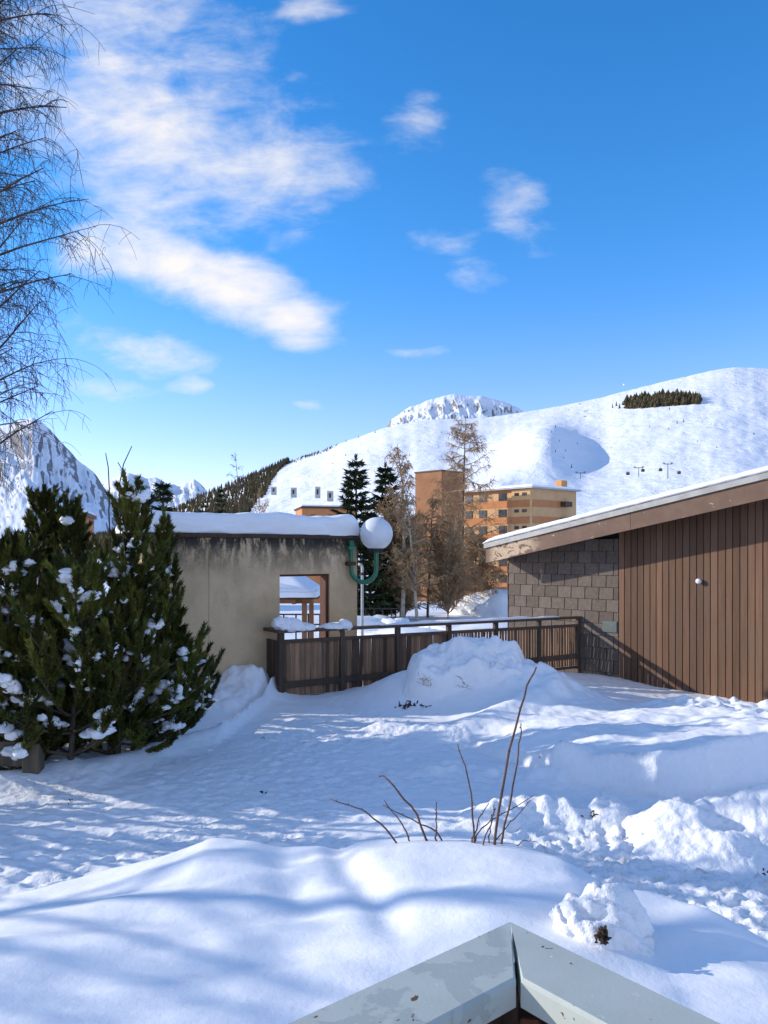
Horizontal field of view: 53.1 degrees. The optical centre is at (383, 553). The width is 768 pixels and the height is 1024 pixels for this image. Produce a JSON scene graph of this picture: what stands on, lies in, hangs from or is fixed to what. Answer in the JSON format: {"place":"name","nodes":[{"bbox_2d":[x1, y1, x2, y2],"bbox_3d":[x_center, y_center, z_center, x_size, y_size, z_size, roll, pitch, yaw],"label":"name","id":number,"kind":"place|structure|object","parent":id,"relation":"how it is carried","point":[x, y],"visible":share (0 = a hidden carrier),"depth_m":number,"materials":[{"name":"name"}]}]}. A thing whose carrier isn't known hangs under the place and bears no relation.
{"place":"outdoors","nodes":[
{"label":"outdoors","id":0,"kind":"place"},
{"bbox_2d":[0,417,115,537],"bbox_3d":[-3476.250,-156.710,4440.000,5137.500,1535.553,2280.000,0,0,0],"label":"mountain peak","id":1,"kind":"structure","parent":0,"point":[80,478],"depth_m":4664.63,"materials":[{"name":"white snow"}]},
{"bbox_2d":[102,473,207,509],"bbox_3d":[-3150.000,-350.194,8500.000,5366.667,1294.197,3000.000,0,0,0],"label":"mountains","id":2,"kind":"structure","parent":0,"point":[184,492],"depth_m":9241.41,"materials":[{"name":"white snow"}]},
{"bbox_2d":[1,579,504,640],"bbox_3d":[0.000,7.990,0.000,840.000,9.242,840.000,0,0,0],"label":"valley ground","id":3,"kind":"structure","parent":0,"point":[438,614],"depth_m":47.18,"materials":[{"name":"white snow"}]},
{"bbox_2d":[40,509,96,560],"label":"orange block","id":4,"kind":"structure","parent":3,"relation":"on","point":[90,515],"depth_m":63.52,"materials":[{"name":"clear concrete"}]},
{"bbox_2d":[150,479,177,511],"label":"spruce tree","id":5,"kind":"object","parent":3,"relation":"on","point":[164,488],"visible":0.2,"depth_m":23.89,"materials":[{"name":"green plant"}]},
{"bbox_2d":[199,502,206,512],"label":"spruce tree","id":6,"kind":"object","parent":3,"relation":"on","point":[202,506],"visible":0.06,"depth_m":69.89,"materials":[{"name":"green plant"}]},
{"bbox_2d":[214,489,226,513],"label":"spruce tree","id":7,"kind":"object","parent":3,"relation":"on","point":[220,501],"visible":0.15,"depth_m":59.90,"materials":[{"name":"green plant"}]},
{"bbox_2d":[226,454,252,512],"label":"larch tree","id":8,"kind":"object","parent":3,"relation":"on","point":[239,481],"visible":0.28,"depth_m":62.35,"materials":[{"name":"brown plant"}]},
{"bbox_2d":[251,487,269,512],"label":"bare shrub","id":9,"kind":"object","parent":3,"relation":"on","point":[262,509],"visible":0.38,"depth_m":60.04,"materials":[{"name":"brown plant"}]},
{"bbox_2d":[280,614,318,639],"bbox_3d":[-3.667,3.195,32.000,3.127,1.389,0.069,0,0,0],"label":"metal railing","id":10,"kind":"object","parent":3,"relation":"on","point":[296,617],"visible":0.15,"depth_m":31.97,"materials":[{"name":"metal"}]},
{"bbox_2d":[280,576,319,659],"bbox_3d":[-3.850,2.243,25.200,3.560,3.360,3.560,0,0,0],"label":"gazebo","id":11,"kind":"object","parent":3,"relation":"on","point":[304,591],"visible":0.33,"depth_m":23.98,"materials":[{"name":"orange wood"}]},
{"bbox_2d":[294,505,354,602],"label":"building","id":12,"kind":"structure","parent":3,"relation":"on","point":[314,510],"depth_m":120.64,"materials":[{"name":"orange paint"}]},
{"bbox_2d":[319,453,402,615],"bbox_3d":[-1.129,-0.805,40.078,4.232,8.991,4.071,0,0,30],"label":"spruce tree","id":13,"kind":"object","parent":3,"relation":"on","point":[356,482],"visible":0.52,"depth_m":39.75,"materials":[{"name":"green plant"}]},
{"bbox_2d":[358,563,363,634],"bbox_3d":[-0.511,1.924,17.000,0.138,3.451,0.080,0,0,0],"label":"metal pole","id":14,"kind":"object","parent":3,"relation":"on","point":[362,597],"visible":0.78,"depth_m":16.98,"materials":[{"name":"metal"}]},
{"bbox_2d":[357,608,400,617],"bbox_3d":[-0.269,3.283,38.000,2.182,1.185,0.069,0,0,0],"label":"metal railing","id":15,"kind":"object","parent":3,"relation":"on","point":[391,616],"visible":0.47,"depth_m":37.97,"materials":[{"name":"metal"}]},
{"bbox_2d":[358,510,412,615],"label":"spruce tree","id":16,"kind":"object","parent":3,"relation":"on","point":[389,598],"visible":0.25,"depth_m":41.71,"materials":[{"name":"plant"}]},
{"bbox_2d":[357,615,416,628],"bbox_3d":[-0.765,3.398,36.130,4.701,1.173,3.019,0,0,23],"label":"snow drift","id":17,"kind":"object","parent":3,"relation":"on","point":[376,620],"visible":0.15,"depth_m":35.35,"materials":[{"name":"white snow"}]},
{"bbox_2d":[360,462,425,615],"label":"spruce tree","id":18,"kind":"object","parent":3,"relation":"on","point":[384,474],"visible":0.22,"depth_m":43.77,"materials":[{"name":"plant"}]},
{"bbox_2d":[373,493,430,615],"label":"bare shrub","id":19,"kind":"object","parent":3,"relation":"on","point":[381,508],"visible":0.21,"depth_m":42.55,"materials":[{"name":"brown plant"}]},
{"bbox_2d":[372,444,433,617],"bbox_3d":[1.021,-1.060,40.056,2.863,9.483,2.853,0,0,41],"label":"birch tree","id":20,"kind":"object","parent":3,"relation":"on","point":[405,468],"visible":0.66,"depth_m":40.00,"materials":[{"name":"brown plant"}]},
{"bbox_2d":[357,627,460,637],"bbox_3d":[1.116,3.518,33.203,5.646,0.753,3.475,0,0,0],"label":"snow drift","id":21,"kind":"object","parent":3,"relation":"on","point":[388,631],"visible":0.16,"depth_m":32.48,"materials":[{"name":"white snow"}]},
{"bbox_2d":[382,510,438,616],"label":"bare shrub","id":22,"kind":"object","parent":3,"relation":"on","point":[409,599],"visible":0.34,"depth_m":41.56,"materials":[{"name":"brown plant"}]},
{"bbox_2d":[390,481,448,620],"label":"birch tree","id":23,"kind":"object","parent":3,"relation":"on","point":[406,571],"visible":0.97,"depth_m":39.25,"materials":[{"name":"brown plant"}]},
{"bbox_2d":[390,495,481,616],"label":"larch tree","id":24,"kind":"object","parent":3,"relation":"on","point":[432,503],"visible":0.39,"depth_m":43.58,"materials":[{"name":"brown plant"}]},
{"bbox_2d":[421,505,486,618],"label":"bare shrub","id":25,"kind":"object","parent":3,"relation":"on","point":[453,564],"visible":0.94,"depth_m":42.49,"materials":[{"name":"brown plant"}]},
{"bbox_2d":[419,618,507,633],"bbox_3d":[4.608,3.427,36.028,6.599,0.614,3.759,0,0,0],"label":"snow drift","id":26,"kind":"object","parent":3,"relation":"on","point":[476,626],"visible":0.23,"depth_m":34.96,"materials":[{"name":"white snow"}]},
{"bbox_2d":[413,417,523,613],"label":"larch tree","id":27,"kind":"object","parent":3,"relation":"on","point":[463,474],"visible":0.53,"depth_m":47.50,"materials":[{"name":"brown plant"}]},
{"bbox_2d":[438,532,507,604],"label":"larch tree","id":28,"kind":"object","parent":3,"relation":"on","point":[482,585],"visible":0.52,"depth_m":46.69,"materials":[{"name":"brown plant"}]},
{"bbox_2d":[449,588,507,614],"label":"snow drift","id":29,"kind":"object","parent":3,"relation":"on","point":[472,602],"visible":0.23,"depth_m":45.54,"materials":[{"name":"white snow"}]},
{"bbox_2d":[468,592,507,617],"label":"snow drift","id":30,"kind":"object","parent":3,"relation":"on","point":[495,605],"visible":0.38,"depth_m":43.32,"materials":[{"name":"white snow"}]},
{"bbox_2d":[414,470,580,601],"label":"apartment block","id":31,"kind":"structure","parent":3,"relation":"on","point":[529,505],"depth_m":132.12,"materials":[{"name":"orange paint"}]},
{"bbox_2d":[465,495,472,502],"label":"window","id":32,"kind":"structure","parent":31,"relation":"in","point":[470,500],"depth_m":139.25,"materials":[{"name":"grey glass"}]},
{"bbox_2d":[465,511,472,518],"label":"window","id":33,"kind":"structure","parent":31,"relation":"in","point":[471,515],"depth_m":139.42,"materials":[{"name":"grey glass"}]},
{"bbox_2d":[479,510,486,517],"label":"window","id":34,"kind":"structure","parent":31,"relation":"in","point":[482,513],"depth_m":137.15,"materials":[{"name":"grey glass"}]},
{"bbox_2d":[479,526,486,533],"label":"window","id":35,"kind":"structure","parent":31,"relation":"in","point":[485,531],"depth_m":136.99,"materials":[{"name":"grey glass"}]},
{"bbox_2d":[499,493,506,500],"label":"window","id":36,"kind":"structure","parent":31,"relation":"in","point":[502,496],"depth_m":133.99,"materials":[{"name":"grey glass"}]},
{"bbox_2d":[499,509,506,516],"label":"window","id":37,"kind":"structure","parent":31,"relation":"in","point":[503,513],"depth_m":133.88,"materials":[{"name":"grey glass"}]},
{"bbox_2d":[499,526,506,533],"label":"window","id":38,"kind":"structure","parent":31,"relation":"in","point":[502,531],"depth_m":133.91,"materials":[{"name":"grey glass"}]},
{"bbox_2d":[0,659,767,1023],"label":"snow ground","id":39,"kind":"structure","parent":0,"point":[194,875],"depth_m":6.06,"materials":[{"name":"white snow"}]},
{"bbox_2d":[0,739,43,773],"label":"timber planter","id":40,"kind":"object","parent":39,"relation":"on","point":[32,762],"visible":0.58,"depth_m":8.01,"materials":[{"name":"wood"}]},
{"bbox_2d":[3,481,71,632],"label":"pine tree","id":41,"kind":"object","parent":39,"relation":"on","point":[42,507],"visible":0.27,"depth_m":10.07,"materials":[{"name":"green plant"}]},
{"bbox_2d":[0,525,97,769],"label":"pine tree","id":42,"kind":"object","parent":39,"relation":"on","point":[17,555],"visible":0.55,"depth_m":8.40,"materials":[{"name":"green plant"}]},
{"bbox_2d":[0,0,136,509],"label":"birch tree","id":43,"kind":"object","parent":39,"relation":"on","point":[20,217],"visible":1,"depth_m":8.57,"materials":[{"name":"brown plant"}]},
{"bbox_2d":[37,492,105,697],"bbox_3d":[-4.060,0.741,9.994,1.331,3.120,1.391,0,0,36],"label":"pine tree","id":44,"kind":"object","parent":39,"relation":"on","point":[73,527],"visible":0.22,"depth_m":9.86,"materials":[{"name":"green plant"}]},
{"bbox_2d":[0,620,145,760],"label":"pine tree","id":45,"kind":"object","parent":39,"relation":"on","point":[51,738],"visible":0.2,"depth_m":8.24,"materials":[{"name":"green plant"}]},
{"bbox_2d":[58,537,106,592],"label":"pine tree","id":46,"kind":"object","parent":39,"relation":"on","point":[87,541],"depth_m":11.53,"materials":[{"name":"green plant"}]},
{"bbox_2d":[0,545,166,759],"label":"pine tree","id":47,"kind":"object","parent":39,"relation":"on","point":[79,594],"visible":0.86,"depth_m":8.03,"materials":[{"name":"green plant"}]},
{"bbox_2d":[7,615,205,754],"bbox_3d":[-3.251,1.497,8.743,2.046,1.744,1.585,0,0,-42],"label":"pine tree","id":48,"kind":"object","parent":39,"relation":"on","point":[155,710],"visible":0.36,"depth_m":8.60,"materials":[{"name":"green plant"}]},
{"bbox_2d":[105,446,131,555],"bbox_3d":[-3.558,0.428,10.301,0.363,3.745,0.022,0,0,0],"label":"whip shrub","id":49,"kind":"object","parent":39,"relation":"on","point":[109,492],"visible":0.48,"depth_m":10.29,"materials":[{"name":"brown plant"}]},
{"bbox_2d":[57,468,180,754],"bbox_3d":[-3.064,0.705,8.815,1.579,3.462,1.542,0,0,0],"label":"pine tree","id":50,"kind":"object","parent":39,"relation":"on","point":[133,520],"visible":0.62,"depth_m":8.84,"materials":[{"name":"green plant"}]},
{"bbox_2d":[105,556,214,748],"bbox_3d":[-2.916,1.194,9.151,1.566,2.406,1.850,0,0,20],"label":"pine tree","id":51,"kind":"object","parent":39,"relation":"on","point":[144,738],"visible":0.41,"depth_m":9.11,"materials":[{"name":"green plant"}]},
{"bbox_2d":[143,505,204,733],"bbox_3d":[-2.764,0.909,9.909,0.953,3.092,0.901,0,0,29],"label":"pine tree","id":52,"kind":"object","parent":39,"relation":"on","point":[169,574],"visible":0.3,"depth_m":9.87,"materials":[{"name":"green plant"}]},
{"bbox_2d":[125,622,225,740],"bbox_3d":[-2.731,1.657,9.599,1.303,1.680,1.360,0,0,0],"label":"pine tree","id":53,"kind":"object","parent":39,"relation":"on","point":[176,688],"visible":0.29,"depth_m":9.70,"materials":[{"name":"green plant"}]},
{"bbox_2d":[115,510,359,688],"bbox_3d":[-2.395,0.985,13.284,4.110,3.430,1.114,0,0,-35],"label":"concrete hut","id":54,"kind":"object","parent":39,"relation":"on","point":[235,567],"visible":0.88,"depth_m":12.88,"materials":[{"name":"beige concrete"}]},
{"bbox_2d":[280,574,327,637],"bbox_3d":[-1.447,1.240,13.602,0.957,1.756,0.200,0,0,-35],"label":"window frame","id":55,"kind":"structure","parent":54,"relation":"in","point":[323,577],"depth_m":13.79,"materials":[{"name":"red wood"}]},
{"bbox_2d":[345,517,392,583],"bbox_3d":[-0.227,-0.050,13.901,0.795,1.217,0.594,0,0,-29],"label":"wall lamp","id":56,"kind":"object","parent":54,"relation":"attached to","point":[376,534],"visible":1,"depth_m":13.81,"materials":[{"name":"white glass"}]},
{"bbox_2d":[330,775,442,842],"bbox_3d":[0.031,1.460,4.247,0.674,0.432,0.211,0,0,0],"label":"bare shrub","id":57,"kind":"object","parent":39,"relation":"on","point":[418,818],"visible":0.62,"depth_m":4.21,"materials":[{"name":"brown plant"}]},
{"bbox_2d":[395,700,431,708],"bbox_3d":[0.447,2.321,11.466,0.587,0.285,0.280,0,0,0],"label":"soil clod","id":58,"kind":"object","parent":39,"relation":"on","point":[405,705],"visible":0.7,"depth_m":11.44,"materials":[{"name":"brown soil"}]},
{"bbox_2d":[263,616,581,694],"bbox_3d":[1.063,2.015,14.631,7.003,1.569,0.644,0,0,-32],"label":"wooden fence","id":59,"kind":"object","parent":39,"relation":"on","point":[342,662],"visible":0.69,"depth_m":13.57,"materials":[{"name":"brown wood"}]},
{"bbox_2d":[271,616,315,631],"bbox_3d":[-1.498,1.170,12.728,0.774,0.292,0.356,0,0,-26],"label":"snow clump","id":60,"kind":"object","parent":59,"relation":"on","point":[291,624],"visible":0.98,"depth_m":12.58,"materials":[{"name":"white snow"}]},
{"bbox_2d":[317,619,352,630],"bbox_3d":[-0.835,1.225,13.144,0.636,0.207,0.295,0,0,-29],"label":"snow clump","id":61,"kind":"object","parent":59,"relation":"on","point":[343,624],"visible":0.95,"depth_m":13.10,"materials":[{"name":"white snow"}]},
{"bbox_2d":[402,635,524,698],"bbox_3d":[1.250,1.974,12.450,3.700,1.353,2.300,0,0,0],"label":"snow heap","id":62,"kind":"object","parent":39,"relation":"on","point":[468,660],"visible":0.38,"depth_m":11.75,"materials":[{"name":"white snow"}]},
{"bbox_2d":[418,673,431,685],"bbox_3d":[0.586,1.900,11.504,0.268,0.246,0.156,0,0,-24],"label":"grass tuft","id":63,"kind":"object","parent":62,"relation":"on","point":[425,679],"visible":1,"depth_m":11.53,"materials":[{"name":"brown plant"}]},
{"bbox_2d":[457,667,536,845],"bbox_3d":[0.686,1.132,4.147,0.500,1.086,0.358,0,0,-20],"label":"bare shrub","id":64,"kind":"object","parent":39,"relation":"on","point":[474,838],"visible":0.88,"depth_m":4.11,"materials":[{"name":"brown plant"}]},
{"bbox_2d":[548,881,654,956],"bbox_3d":[0.925,1.644,3.304,0.498,0.429,0.361,0,0,-15],"label":"snow lump","id":65,"kind":"object","parent":39,"relation":"on","point":[607,915],"visible":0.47,"depth_m":3.25,"materials":[{"name":"white snow"}]},
{"bbox_2d":[483,466,767,702],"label":"shed","id":66,"kind":"structure","parent":39,"relation":"on","point":[668,590],"depth_m":14.78,"materials":[{"name":"wood"}]},
{"bbox_2d":[621,784,767,882],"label":"snow heap","id":67,"kind":"object","parent":39,"relation":"on","point":[729,834],"visible":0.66,"depth_m":6.25,"materials":[{"name":"white snow"}]},
{"bbox_2d":[0,0,767,490],"label":"sky","id":68,"kind":"structure","parent":0,"point":[344,217],"materials":[{"name":"blue"}]},
{"bbox_2d":[97,367,767,575],"bbox_3d":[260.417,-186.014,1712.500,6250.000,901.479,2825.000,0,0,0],"label":"ski slope","id":69,"kind":"structure","parent":0,"point":[727,417],"depth_m":1683.71,"materials":[{"name":"white snow"}]},
{"bbox_2d":[96,443,337,558],"bbox_3d":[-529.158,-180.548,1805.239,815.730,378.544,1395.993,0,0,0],"label":"forest","id":70,"kind":"object","parent":69,"relation":"on","point":[254,481],"visible":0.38,"depth_m":2102.64,"materials":[{"name":"green plant"}]},
{"bbox_2d":[271,486,276,494],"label":"snow machine hut","id":71,"kind":"object","parent":69,"relation":"on","point":[273,490],"visible":1,"depth_m":697.75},
{"bbox_2d":[290,487,296,497],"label":"snow machine hut","id":72,"kind":"object","parent":69,"relation":"on","point":[293,492],"visible":1,"depth_m":697.50,"materials":[{"name":"grey"}]},
{"bbox_2d":[315,486,320,497],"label":"snow machine hut","id":73,"kind":"object","parent":69,"relation":"on","point":[317,491],"visible":1,"depth_m":697.75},
{"bbox_2d":[327,491,333,501],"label":"snow machine hut","id":74,"kind":"object","parent":69,"relation":"on","point":[329,496],"visible":1,"depth_m":697.25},
{"bbox_2d":[622,388,702,408],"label":"wood","id":75,"kind":"object","parent":69,"relation":"on","point":[659,398],"visible":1,"depth_m":2121.51,"materials":[{"name":"green plant"}]},
{"bbox_2d":[387,394,522,426],"bbox_3d":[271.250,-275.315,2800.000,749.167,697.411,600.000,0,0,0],"label":"mountain summit","id":76,"kind":"structure","parent":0,"point":[453,406],"depth_m":2925.08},
{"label":"balcony deck","id":77,"kind":"object","parent":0,"visible":0},
{"bbox_2d":[289,922,719,1023],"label":"balcony railing","id":78,"kind":"object","parent":77,"relation":"on","point":[487,978],"visible":1,"depth_m":1.09,"materials":[{"name":"grey metal"}]}
]}

